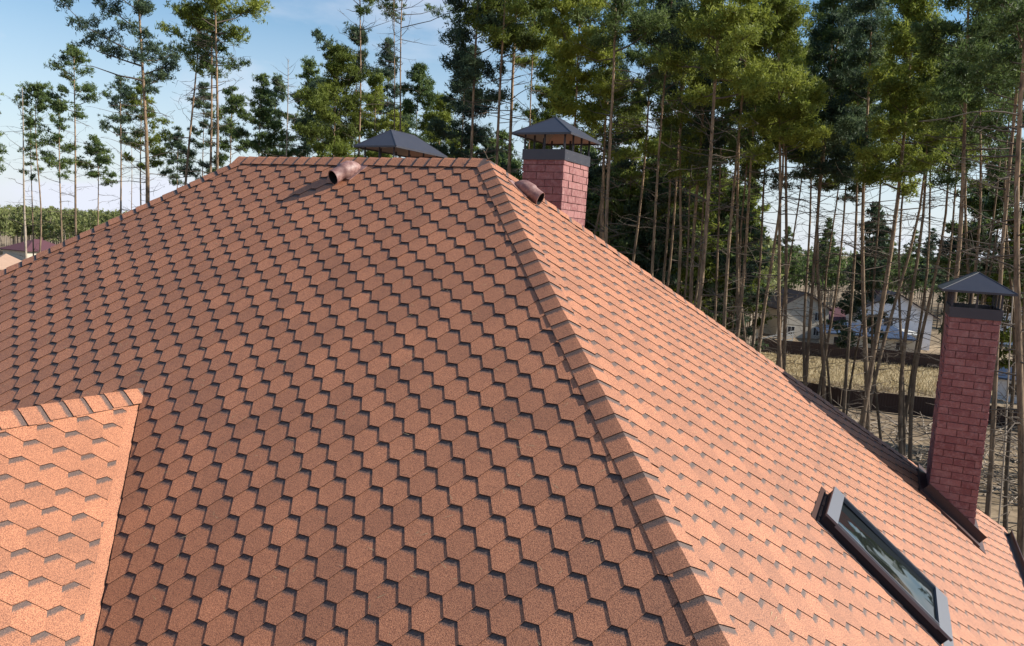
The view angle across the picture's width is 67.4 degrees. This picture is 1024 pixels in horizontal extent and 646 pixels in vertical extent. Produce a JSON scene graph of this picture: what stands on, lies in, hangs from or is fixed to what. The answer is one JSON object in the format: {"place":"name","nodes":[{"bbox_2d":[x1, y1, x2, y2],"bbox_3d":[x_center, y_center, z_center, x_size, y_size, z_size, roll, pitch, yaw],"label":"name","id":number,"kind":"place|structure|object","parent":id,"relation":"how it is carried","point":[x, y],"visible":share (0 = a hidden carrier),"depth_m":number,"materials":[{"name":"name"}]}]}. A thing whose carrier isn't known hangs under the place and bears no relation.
{"place":"outdoors","nodes":[
{"label":"outdoors","id":0,"kind":"place"},
{"bbox_2d":[0,209,1017,540],"bbox_3d":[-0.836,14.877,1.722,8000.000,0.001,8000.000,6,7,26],"label":"ground","id":1,"kind":"structure","parent":0,"point":[1012,509],"depth_m":67.61,"materials":[{"name":"soil"}]},
{"bbox_2d":[0,86,49,258],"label":"pine tree","id":2,"kind":"object","parent":1,"relation":"on","point":[25,219],"visible":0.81,"depth_m":54.81,"materials":[{"name":"brown plant"}]},
{"bbox_2d":[0,237,55,260],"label":"house","id":3,"kind":"structure","parent":1,"relation":"on","point":[15,248],"depth_m":216.24,"materials":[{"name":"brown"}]},
{"bbox_2d":[9,108,57,256],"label":"pine tree","id":4,"kind":"object","parent":1,"relation":"on","point":[32,144],"visible":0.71,"depth_m":65.50,"materials":[{"name":"green plant"}]},
{"bbox_2d":[5,81,67,251],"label":"pine tree","id":5,"kind":"object","parent":1,"relation":"on","point":[40,106],"visible":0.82,"depth_m":59.00,"materials":[{"name":"green plant"}]},
{"bbox_2d":[19,98,82,242],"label":"pine tree","id":6,"kind":"object","parent":1,"relation":"on","point":[48,158],"visible":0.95,"depth_m":55.33,"materials":[{"name":"green plant"}]},
{"bbox_2d":[0,204,126,254],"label":"young forest","id":7,"kind":"object","parent":1,"relation":"on","point":[51,232],"visible":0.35,"depth_m":234.20,"materials":[{"name":"green plant"}]},
{"bbox_2d":[38,43,108,235],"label":"pine tree","id":8,"kind":"object","parent":1,"relation":"on","point":[74,53],"visible":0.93,"depth_m":56.85,"materials":[{"name":"green plant"}]},
{"bbox_2d":[76,134,119,225],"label":"pine tree","id":9,"kind":"object","parent":1,"relation":"on","point":[97,149],"visible":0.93,"depth_m":71.20,"materials":[{"name":"green plant"}]},
{"bbox_2d":[54,0,185,202],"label":"pine tree","id":10,"kind":"object","parent":1,"relation":"on","point":[142,7],"visible":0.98,"depth_m":36.97,"materials":[{"name":"green plant"}]},
{"bbox_2d":[89,74,152,221],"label":"pine tree","id":11,"kind":"object","parent":1,"relation":"on","point":[121,89],"visible":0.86,"depth_m":61.05,"materials":[{"name":"green plant"}]},
{"bbox_2d":[115,77,174,209],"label":"pine tree","id":12,"kind":"object","parent":1,"relation":"on","point":[153,162],"visible":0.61,"depth_m":63.19,"materials":[{"name":"green plant"}]},
{"bbox_2d":[158,125,196,187],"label":"pine tree","id":13,"kind":"object","parent":1,"relation":"on","point":[173,143],"visible":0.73,"depth_m":77.23,"materials":[{"name":"green plant"}]},
{"bbox_2d":[154,5,239,184],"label":"pine tree","id":14,"kind":"object","parent":1,"relation":"on","point":[165,28],"visible":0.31,"depth_m":43.87,"materials":[{"name":"green plant"}]},
{"bbox_2d":[174,81,221,179],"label":"pine tree","id":15,"kind":"object","parent":1,"relation":"on","point":[192,151],"visible":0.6,"depth_m":66.58,"materials":[{"name":"green plant"}]},
{"bbox_2d":[174,0,252,175],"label":"pine tree","id":16,"kind":"object","parent":1,"relation":"on","point":[208,67],"visible":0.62,"depth_m":42.04,"materials":[{"name":"green plant"}]},
{"bbox_2d":[163,0,272,172],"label":"pine tree","id":17,"kind":"object","parent":1,"relation":"on","point":[186,10],"visible":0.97,"depth_m":39.15,"materials":[{"name":"green plant"}]},
{"bbox_2d":[208,85,253,170],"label":"pine tree","id":18,"kind":"object","parent":1,"relation":"on","point":[235,100],"visible":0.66,"depth_m":62.65,"materials":[{"name":"green plant"}]},
{"bbox_2d":[231,72,292,156],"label":"pine tree","id":19,"kind":"object","parent":1,"relation":"on","point":[264,113],"visible":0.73,"depth_m":58.83,"materials":[{"name":"green plant"}]},
{"bbox_2d":[248,72,292,156],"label":"pine tree","id":20,"kind":"object","parent":1,"relation":"on","point":[276,88],"visible":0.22,"depth_m":64.50,"materials":[{"name":"green plant"}]},
{"bbox_2d":[271,54,326,156],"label":"pine tree","id":21,"kind":"object","parent":1,"relation":"on","point":[309,66],"visible":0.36,"depth_m":58.55,"materials":[{"name":"green plant"}]},
{"bbox_2d":[291,76,344,156],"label":"pine tree","id":22,"kind":"object","parent":1,"relation":"on","point":[306,150],"visible":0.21,"depth_m":54.44,"materials":[{"name":"green plant"}]},
{"bbox_2d":[292,43,388,157],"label":"pine tree","id":23,"kind":"object","parent":1,"relation":"on","point":[320,97],"visible":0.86,"depth_m":42.42,"materials":[{"name":"green plant"}]},
{"bbox_2d":[311,21,383,157],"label":"pine tree","id":24,"kind":"object","parent":1,"relation":"on","point":[319,36],"visible":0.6,"depth_m":44.68,"materials":[{"name":"green plant"}]},
{"bbox_2d":[334,0,401,156],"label":"pine tree","id":25,"kind":"object","parent":1,"relation":"on","point":[359,10],"visible":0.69,"depth_m":42.67,"materials":[{"name":"green plant"}]},
{"bbox_2d":[341,72,409,157],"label":"pine tree","id":26,"kind":"object","parent":1,"relation":"on","point":[374,83],"visible":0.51,"depth_m":50.85,"materials":[{"name":"green plant"}]},
{"bbox_2d":[363,37,417,138],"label":"pine tree","id":27,"kind":"object","parent":1,"relation":"on","point":[386,68],"visible":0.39,"depth_m":54.51,"materials":[{"name":"green plant"}]},
{"bbox_2d":[397,61,450,157],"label":"pine tree","id":28,"kind":"object","parent":1,"relation":"on","point":[417,74],"visible":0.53,"depth_m":56.38,"materials":[{"name":"green plant"}]},
{"bbox_2d":[371,0,476,157],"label":"pine tree","id":29,"kind":"object","parent":1,"relation":"on","point":[387,4],"visible":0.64,"depth_m":45.50,"materials":[{"name":"green plant"}]},
{"bbox_2d":[416,93,460,157],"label":"pine tree","id":30,"kind":"object","parent":1,"relation":"on","point":[442,111],"visible":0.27,"depth_m":48.67,"materials":[{"name":"green plant"}]},
{"bbox_2d":[422,43,503,161],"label":"pine tree","id":31,"kind":"object","parent":1,"relation":"on","point":[439,126],"visible":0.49,"depth_m":44.47,"materials":[{"name":"green plant"}]},
{"bbox_2d":[437,0,525,157],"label":"pine tree","id":32,"kind":"object","parent":1,"relation":"on","point":[465,67],"visible":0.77,"depth_m":29.92,"materials":[{"name":"green plant"}]},
{"bbox_2d":[449,0,557,172],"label":"pine tree","id":33,"kind":"object","parent":1,"relation":"on","point":[527,40],"visible":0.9,"depth_m":29.03,"materials":[{"name":"green plant"}]},
{"bbox_2d":[458,1,552,179],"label":"pine tree","id":34,"kind":"object","parent":1,"relation":"on","point":[540,19],"visible":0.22,"depth_m":33.28,"materials":[{"name":"green plant"}]},
{"bbox_2d":[484,0,560,180],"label":"pine tree","id":35,"kind":"object","parent":1,"relation":"on","point":[540,27],"visible":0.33,"depth_m":34.88,"materials":[{"name":"green plant"}]},
{"bbox_2d":[505,29,584,152],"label":"pine tree","id":36,"kind":"object","parent":1,"relation":"on","point":[545,66],"visible":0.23,"depth_m":42.45,"materials":[{"name":"green plant"}]},
{"bbox_2d":[542,0,633,213],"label":"pine tree","id":37,"kind":"object","parent":1,"relation":"on","point":[563,101],"visible":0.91,"depth_m":30.75,"materials":[{"name":"green plant"}]},
{"bbox_2d":[576,0,638,239],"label":"pine tree","id":38,"kind":"object","parent":1,"relation":"on","point":[597,171],"visible":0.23,"depth_m":42.12,"materials":[{"name":"green plant"}]},
{"bbox_2d":[585,167,641,264],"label":"pine tree","id":39,"kind":"object","parent":1,"relation":"on","point":[617,194],"visible":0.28,"depth_m":48.92,"materials":[{"name":"green plant"}]},
{"bbox_2d":[575,33,655,252],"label":"pine tree","id":40,"kind":"object","parent":1,"relation":"on","point":[618,95],"visible":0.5,"depth_m":32.05,"materials":[{"name":"green plant"}]},
{"bbox_2d":[557,0,680,260],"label":"pine tree","id":41,"kind":"object","parent":1,"relation":"on","point":[638,24],"visible":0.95,"depth_m":27.18,"materials":[{"name":"green plant"}]},
{"bbox_2d":[610,199,649,268],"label":"pine tree","id":42,"kind":"object","parent":1,"relation":"on","point":[633,210],"visible":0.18,"depth_m":48.24,"materials":[{"name":"green plant"}]},
{"bbox_2d":[610,77,661,216],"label":"pine tree","id":43,"kind":"object","parent":1,"relation":"on","point":[631,191],"visible":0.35,"depth_m":49.06,"materials":[{"name":"green plant"}]},
{"bbox_2d":[624,180,674,288],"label":"pine tree","id":44,"kind":"object","parent":1,"relation":"on","point":[644,239],"visible":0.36,"depth_m":47.88,"materials":[{"name":"green plant"}]},
{"bbox_2d":[613,0,687,261],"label":"pine tree","id":45,"kind":"object","parent":1,"relation":"on","point":[634,54],"visible":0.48,"depth_m":36.89,"materials":[{"name":"green plant"}]},
{"bbox_2d":[627,158,697,270],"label":"pine tree","id":46,"kind":"object","parent":1,"relation":"on","point":[637,199],"visible":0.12,"depth_m":48.73,"materials":[{"name":"green plant"}]},
{"bbox_2d":[616,0,717,275],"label":"pine tree","id":47,"kind":"object","parent":1,"relation":"on","point":[665,36],"visible":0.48,"depth_m":29.22,"materials":[{"name":"green plant"}]},
{"bbox_2d":[629,40,709,286],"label":"pine tree","id":48,"kind":"object","parent":1,"relation":"on","point":[670,257],"visible":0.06,"depth_m":37.79,"materials":[{"name":"green plant"}]},
{"bbox_2d":[640,169,701,301],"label":"pine tree","id":49,"kind":"object","parent":1,"relation":"on","point":[660,246],"visible":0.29,"depth_m":46.95,"materials":[{"name":"green plant"}]},
{"bbox_2d":[642,0,700,284],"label":"pine tree","id":50,"kind":"object","parent":1,"relation":"on","point":[671,153],"visible":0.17,"depth_m":39.63,"materials":[{"name":"green plant"}]},
{"bbox_2d":[632,5,737,294],"bbox_3d":[6.799,-0.902,33.528,4.693,24.885,3.591,2,7,-8],"label":"pine tree","id":51,"kind":"object","parent":1,"relation":"on","point":[681,119],"visible":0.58,"depth_m":32.35,"materials":[{"name":"green plant"}]},
{"bbox_2d":[650,128,729,311],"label":"pine tree","id":52,"kind":"object","parent":1,"relation":"on","point":[695,271],"visible":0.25,"depth_m":47.48,"materials":[{"name":"green plant"}]},
{"bbox_2d":[656,64,726,306],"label":"pine tree","id":53,"kind":"object","parent":1,"relation":"on","point":[688,212],"visible":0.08,"depth_m":41.84,"materials":[{"name":"green plant"}]},
{"bbox_2d":[656,1,741,302],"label":"pine tree","id":54,"kind":"object","parent":1,"relation":"on","point":[717,144],"visible":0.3,"depth_m":33.41,"materials":[{"name":"green plant"}]},
{"bbox_2d":[637,0,792,332],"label":"pine tree","id":55,"kind":"object","parent":1,"relation":"on","point":[725,51],"visible":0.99,"depth_m":24.25,"materials":[{"name":"green plant"}]},
{"bbox_2d":[681,88,751,324],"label":"pine tree","id":56,"kind":"object","parent":1,"relation":"on","point":[730,153],"visible":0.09,"depth_m":39.68,"materials":[{"name":"green plant"}]},
{"bbox_2d":[696,128,755,321],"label":"pine tree","id":57,"kind":"object","parent":1,"relation":"on","point":[721,201],"visible":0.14,"depth_m":53.94,"materials":[{"name":"green plant"}]},
{"bbox_2d":[705,184,766,328],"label":"pine tree","id":58,"kind":"object","parent":1,"relation":"on","point":[723,213],"visible":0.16,"depth_m":52.63,"materials":[{"name":"green plant"}]},
{"bbox_2d":[688,0,784,331],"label":"pine tree","id":59,"kind":"object","parent":1,"relation":"on","point":[724,102],"visible":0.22,"depth_m":29.88,"materials":[{"name":"green plant"}]},
{"bbox_2d":[696,54,777,346],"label":"pine tree","id":60,"kind":"object","parent":1,"relation":"on","point":[737,249],"visible":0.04,"depth_m":35.90,"materials":[{"name":"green plant"}]},
{"bbox_2d":[704,206,773,350],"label":"pine tree","id":61,"kind":"object","parent":1,"relation":"on","point":[750,265],"visible":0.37,"depth_m":46.44,"materials":[{"name":"green plant"}]},
{"bbox_2d":[721,53,775,343],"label":"pine tree","id":62,"kind":"object","parent":1,"relation":"on","point":[744,165],"visible":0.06,"depth_m":41.91,"materials":[{"name":"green plant"}]},
{"bbox_2d":[722,199,776,334],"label":"pine tree","id":63,"kind":"object","parent":1,"relation":"on","point":[755,279],"visible":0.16,"depth_m":53.03,"materials":[{"name":"green plant"}]},
{"bbox_2d":[717,235,788,352],"bbox_3d":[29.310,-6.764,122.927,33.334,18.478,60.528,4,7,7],"label":"pine tree","id":64,"kind":"object","parent":1,"relation":"on","point":[769,243],"depth_m":102.47,"materials":[{"name":"green plant"}]},
{"bbox_2d":[699,53,812,340],"bbox_3d":[9.934,0.390,32.364,4.443,22.920,3.654,1,7,-19],"label":"pine tree","id":65,"kind":"object","parent":1,"relation":"on","point":[743,140],"visible":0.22,"depth_m":31.69,"materials":[{"name":"green plant"}]},
{"bbox_2d":[724,11,802,357],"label":"pine tree","id":66,"kind":"object","parent":1,"relation":"on","point":[764,175],"visible":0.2,"depth_m":43.69,"materials":[{"name":"green plant"}]},
{"bbox_2d":[731,0,822,371],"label":"pine tree","id":67,"kind":"object","parent":1,"relation":"on","point":[806,155],"visible":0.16,"depth_m":32.74,"materials":[{"name":"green plant"}]},
{"bbox_2d":[733,38,828,363],"bbox_3d":[10.632,-0.075,32.096,3.451,23.979,4.444,4,7,8],"label":"pine tree","id":68,"kind":"object","parent":1,"relation":"on","point":[765,303],"visible":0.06,"depth_m":31.88,"materials":[{"name":"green plant"}]},
{"bbox_2d":[718,0,849,396],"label":"pine tree","id":69,"kind":"object","parent":1,"relation":"on","point":[802,96],"visible":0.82,"depth_m":27.05,"materials":[{"name":"green plant"}]},
{"bbox_2d":[759,289,834,338],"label":"house","id":70,"kind":"structure","parent":1,"relation":"on","point":[791,303],"depth_m":132.38,"materials":[{"name":"grey"}]},
{"bbox_2d":[770,9,864,380],"bbox_3d":[14.825,-2.495,40.208,4.574,27.390,4.484,9,8,39],"label":"pine tree","id":71,"kind":"object","parent":1,"relation":"on","point":[817,20],"visible":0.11,"depth_m":39.71,"materials":[{"name":"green plant"}]},
{"bbox_2d":[769,0,870,399],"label":"pine tree","id":72,"kind":"object","parent":1,"relation":"on","point":[827,30],"visible":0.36,"depth_m":33.20,"materials":[{"name":"green plant"}]},
{"bbox_2d":[766,0,889,385],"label":"pine tree","id":73,"kind":"object","parent":1,"relation":"on","point":[842,19],"visible":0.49,"depth_m":32.73,"materials":[{"name":"green plant"}]},
{"bbox_2d":[798,57,883,403],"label":"pine tree","id":74,"kind":"object","parent":1,"relation":"on","point":[824,302],"visible":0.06,"depth_m":44.13,"materials":[{"name":"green plant"}]},
{"bbox_2d":[806,69,891,394],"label":"pine tree","id":75,"kind":"object","parent":1,"relation":"on","point":[871,106],"visible":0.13,"depth_m":42.02,"materials":[{"name":"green plant"}]},
{"bbox_2d":[823,201,894,414],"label":"pine tree","id":76,"kind":"object","parent":1,"relation":"on","point":[868,288],"visible":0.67,"depth_m":52.74,"materials":[{"name":"green plant"}]},
{"bbox_2d":[824,2,894,413],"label":"pine tree","id":77,"kind":"object","parent":1,"relation":"on","point":[851,298],"visible":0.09,"depth_m":40.21,"materials":[{"name":"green plant"}]},
{"bbox_2d":[798,0,922,455],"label":"pine tree","id":78,"kind":"object","parent":1,"relation":"on","point":[869,25],"visible":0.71,"depth_m":29.31,"materials":[{"name":"green plant"}]},
{"bbox_2d":[857,0,908,439],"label":"pine tree","id":79,"kind":"object","parent":1,"relation":"on","point":[890,12],"visible":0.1,"depth_m":45.97,"materials":[{"name":"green plant"}]},
{"bbox_2d":[824,0,968,430],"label":"pine tree","id":80,"kind":"object","parent":1,"relation":"on","point":[901,102],"visible":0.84,"depth_m":26.23,"materials":[{"name":"green plant"}]},
{"bbox_2d":[771,245,1022,323],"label":"forest","id":81,"kind":"object","parent":1,"relation":"on","point":[793,278],"visible":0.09,"depth_m":171.24,"materials":[{"name":"green plant"}]},
{"bbox_2d":[800,381,1016,428],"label":"fence","id":82,"kind":"object","parent":1,"relation":"on","point":[921,405],"visible":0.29,"depth_m":73.54,"materials":[{"name":"brown wood"}]},
{"bbox_2d":[846,9,970,430],"bbox_3d":[16.318,-0.274,32.428,4.678,24.986,4.610,6,7,26],"label":"pine tree","id":83,"kind":"object","parent":1,"relation":"on","point":[947,179],"visible":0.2,"depth_m":31.43,"materials":[{"name":"green plant"}]},
{"bbox_2d":[882,6,937,456],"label":"pine tree","id":84,"kind":"object","parent":1,"relation":"on","point":[900,342],"visible":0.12,"depth_m":38.36,"materials":[{"name":"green plant"}]},
{"bbox_2d":[832,399,1017,505],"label":"fallen branches","id":85,"kind":"object","parent":1,"relation":"on","point":[1012,495],"visible":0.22,"depth_m":60.14,"materials":[{"name":"brown plant"}]},
{"bbox_2d":[894,41,959,425],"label":"pine tree","id":86,"kind":"object","parent":1,"relation":"on","point":[915,349],"visible":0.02,"depth_m":44.27,"materials":[{"name":"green plant"}]},
{"bbox_2d":[875,25,987,463],"bbox_3d":[17.904,-0.499,34.617,4.521,25.060,3.920,3,7,-1],"label":"pine tree","id":87,"kind":"object","parent":1,"relation":"on","point":[900,408],"visible":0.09,"depth_m":34.22,"materials":[{"name":"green plant"}]},
{"bbox_2d":[867,0,1023,447],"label":"pine tree","id":88,"kind":"object","parent":1,"relation":"on","point":[950,94],"visible":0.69,"depth_m":23.46,"materials":[{"name":"green plant"}]},
{"bbox_2d":[886,36,1009,460],"bbox_3d":[19.687,-0.656,36.215,3.700,25.199,4.370,-1,8,-33],"label":"pine tree","id":89,"kind":"object","parent":1,"relation":"on","point":[910,416],"visible":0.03,"depth_m":36.45,"materials":[{"name":"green plant"}]},
{"bbox_2d":[925,66,994,352],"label":"pine tree","id":90,"kind":"object","parent":1,"relation":"on","point":[950,250],"visible":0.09,"depth_m":44.81,"materials":[{"name":"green plant"}]},
{"bbox_2d":[905,0,1023,529],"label":"pine tree","id":91,"kind":"object","parent":1,"relation":"on","point":[977,49],"visible":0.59,"depth_m":20.13,"materials":[{"name":"green plant"}]},
{"bbox_2d":[926,35,1013,446],"bbox_3d":[22.351,-1.444,38.331,4.832,26.581,3.174,3,7,2],"label":"pine tree","id":92,"kind":"object","parent":1,"relation":"on","point":[966,218],"visible":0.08,"depth_m":37.81,"materials":[{"name":"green plant"}]},
{"bbox_2d":[931,177,1009,356],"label":"pine tree","id":93,"kind":"object","parent":1,"relation":"on","point":[982,265],"visible":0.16,"depth_m":50.70,"materials":[{"name":"green plant"}]},
{"bbox_2d":[918,0,1023,557],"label":"pine tree","id":94,"kind":"object","parent":1,"relation":"on","point":[1007,22],"visible":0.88,"depth_m":16.99,"materials":[{"name":"green plant"}]},
{"bbox_2d":[929,143,1023,394],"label":"pine tree","id":95,"kind":"object","parent":1,"relation":"on","point":[987,206],"visible":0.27,"depth_m":46.48,"materials":[{"name":"green plant"}]},
{"bbox_2d":[929,13,1023,422],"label":"pine tree","id":96,"kind":"object","parent":1,"relation":"on","point":[980,138],"visible":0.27,"depth_m":31.41,"materials":[{"name":"green plant"}]},
{"bbox_2d":[973,37,1023,524],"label":"pine tree","id":97,"kind":"object","parent":1,"relation":"on","point":[1006,398],"visible":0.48,"depth_m":26.40,"materials":[{"name":"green plant"}]},
{"bbox_2d":[974,223,1023,398],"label":"pine tree","id":98,"kind":"object","parent":1,"relation":"on","point":[1005,334],"visible":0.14,"depth_m":46.77,"materials":[{"name":"green plant"}]},
{"bbox_2d":[987,33,1023,531],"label":"pine tree","id":99,"kind":"object","parent":1,"relation":"on","point":[1006,487],"visible":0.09,"depth_m":40.68,"materials":[{"name":"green plant"}]},
{"bbox_2d":[0,117,1023,645],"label":"house","id":100,"kind":"structure","parent":0,"point":[220,533],"depth_m":6.80,"materials":[{"name":"brown tile"}]},
{"bbox_2d":[811,486,953,645],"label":"roof window","id":101,"kind":"structure","parent":100,"relation":"in","point":[877,555],"depth_m":7.13,"materials":[{"name":"black glass"}]},
{"bbox_2d":[0,0,1023,260],"label":"sky","id":102,"kind":"structure","parent":0,"point":[31,31],"materials":[{"name":"blue"}]},
{"bbox_2d":[816,322,915,351],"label":"house","id":103,"kind":"structure","parent":0,"point":[833,337],"depth_m":116.80,"materials":[{"name":"grey"}]},
{"bbox_2d":[761,352,991,397],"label":"dry field","id":104,"kind":"structure","parent":0,"point":[926,384],"depth_m":97.34,"materials":[{"name":"beige plant"}]},
{"bbox_2d":[750,338,1011,369],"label":"fence","id":105,"kind":"object","parent":104,"relation":"on","point":[837,352],"visible":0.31,"depth_m":108.40,"materials":[{"name":"brown wood"}]},
{"bbox_2d":[845,289,939,349],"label":"house","id":106,"kind":"structure","parent":0,"point":[913,325],"depth_m":125.25,"materials":[{"name":"grey"}]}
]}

